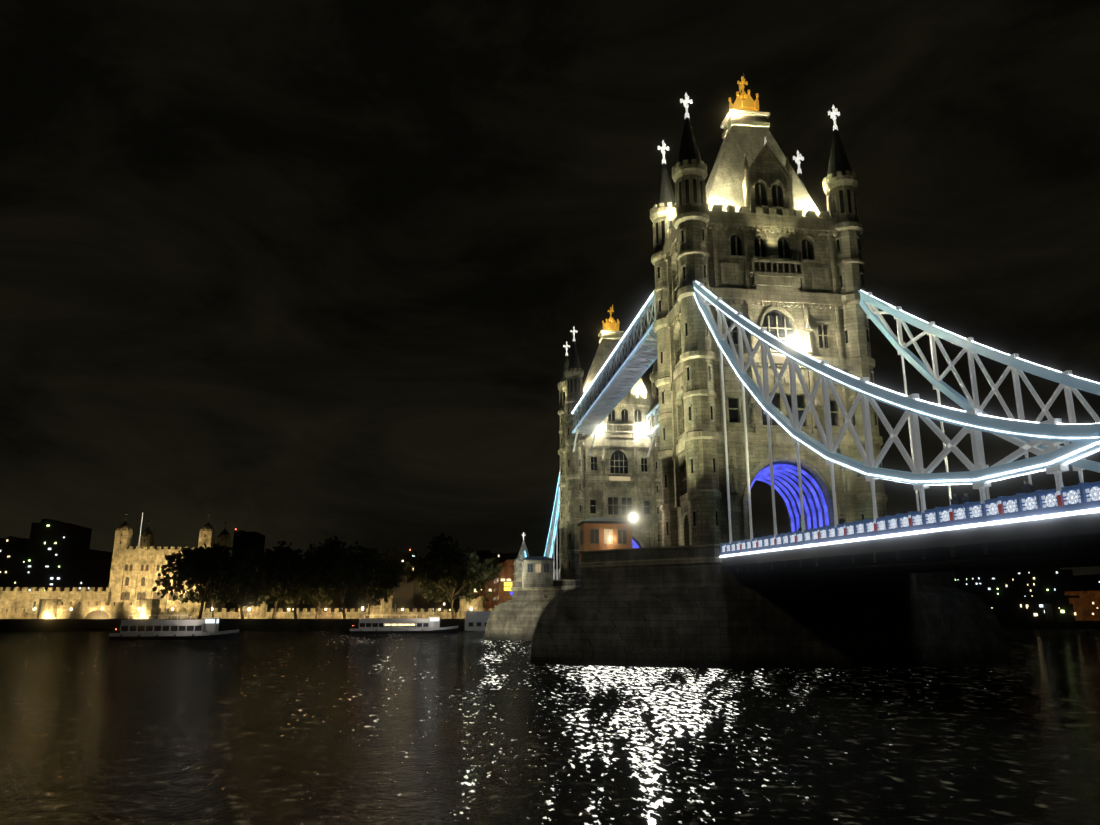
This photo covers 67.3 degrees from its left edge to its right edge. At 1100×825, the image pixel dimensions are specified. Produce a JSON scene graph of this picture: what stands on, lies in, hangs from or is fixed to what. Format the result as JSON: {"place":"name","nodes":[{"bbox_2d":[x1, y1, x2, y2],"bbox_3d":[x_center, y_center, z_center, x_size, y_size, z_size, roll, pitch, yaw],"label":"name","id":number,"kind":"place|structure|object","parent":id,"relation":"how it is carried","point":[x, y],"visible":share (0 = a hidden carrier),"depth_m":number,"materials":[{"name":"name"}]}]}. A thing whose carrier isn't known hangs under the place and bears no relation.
{"place":"outdoors","nodes":[
{"label":"outdoors","id":0,"kind":"place"},
{"bbox_2d":[0,629,1099,824],"bbox_3d":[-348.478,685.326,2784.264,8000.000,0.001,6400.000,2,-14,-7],"label":"river","id":1,"kind":"structure","parent":0,"point":[463,727],"depth_m":34.23,"materials":[{"name":"black liquid"}]},
{"bbox_2d":[109,602,238,639],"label":"tour boat","id":2,"kind":"object","parent":1,"relation":"on","point":[171,629],"visible":0.88,"depth_m":163.17,"materials":[{"name":"grey metal"}]},
{"bbox_2d":[350,604,457,633],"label":"tour boat","id":3,"kind":"object","parent":1,"relation":"in","point":[416,625],"visible":0.96,"depth_m":215.87,"materials":[{"name":"grey metal"}]},
{"bbox_2d":[484,556,580,640],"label":"pier","id":4,"kind":"structure","parent":1,"relation":"in","point":[537,589],"depth_m":161.61,"materials":[{"name":"stone"}]},
{"bbox_2d":[558,303,662,579],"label":"tower","id":5,"kind":"structure","parent":4,"relation":"on","point":[616,473],"depth_m":170.90,"materials":[{"name":"stone"}]},
{"bbox_2d":[506,532,559,601],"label":"turret","id":6,"kind":"object","parent":1,"relation":"on","point":[517,564],"visible":0.19,"depth_m":259.83,"materials":[{"name":"stone"}]},
{"bbox_2d":[524,472,559,579],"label":"side span","id":7,"kind":"object","parent":6,"relation":"on","point":[551,539],"visible":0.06,"depth_m":193.55,"materials":[{"name":"white paint"}]},
{"bbox_2d":[530,517,1008,668],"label":"pier","id":8,"kind":"structure","parent":1,"relation":"in","point":[625,604],"depth_m":80.38,"materials":[{"name":"stone"}]},
{"bbox_2d":[650,73,887,546],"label":"tower","id":9,"kind":"structure","parent":8,"relation":"on","point":[750,231],"depth_m":92.45,"materials":[{"name":"stone"}]},
{"bbox_2d":[572,291,659,456],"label":"walkways","id":10,"kind":"structure","parent":9,"relation":"attached to","point":[632,358],"depth_m":132.95,"materials":[{"name":"blue paint"}]},
{"bbox_2d":[510,337,804,594],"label":"floodlights","id":11,"kind":"object","parent":9,"relation":"attached to","point":[793,340],"visible":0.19,"depth_m":89.90,"materials":[{"name":"grey"}]},
{"bbox_2d":[693,281,1099,574],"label":"side span","id":12,"kind":"object","parent":8,"relation":"on","point":[1058,526],"visible":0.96,"depth_m":52.91,"materials":[{"name":"blue paint"}]},
{"bbox_2d":[0,519,1099,630],"bbox_3d":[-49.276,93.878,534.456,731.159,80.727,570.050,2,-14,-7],"label":"city buildings","id":13,"kind":"structure","parent":0,"point":[54,554],"depth_m":523.48,"materials":[{"name":"grey"}]},
{"bbox_2d":[0,513,1099,631],"bbox_3d":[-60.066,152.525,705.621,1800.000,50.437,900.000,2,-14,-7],"label":"tower of london","id":14,"kind":"structure","parent":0,"point":[134,576],"depth_m":281.52,"materials":[{"name":"stone"}]},
{"bbox_2d":[33,608,471,618],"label":"street lamps","id":15,"kind":"object","parent":14,"relation":"on","point":[248,614],"visible":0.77,"depth_m":258.71,"materials":[{"name":"yellow"}]},
{"bbox_2d":[152,533,502,618],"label":"trees","id":16,"kind":"object","parent":14,"relation":"on","point":[331,569],"visible":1,"depth_m":266.76,"materials":[{"name":"green plant"}]},
{"bbox_2d":[0,0,1099,575],"label":"sky","id":17,"kind":"structure","parent":0,"point":[302,273],"materials":[{"name":"black"}]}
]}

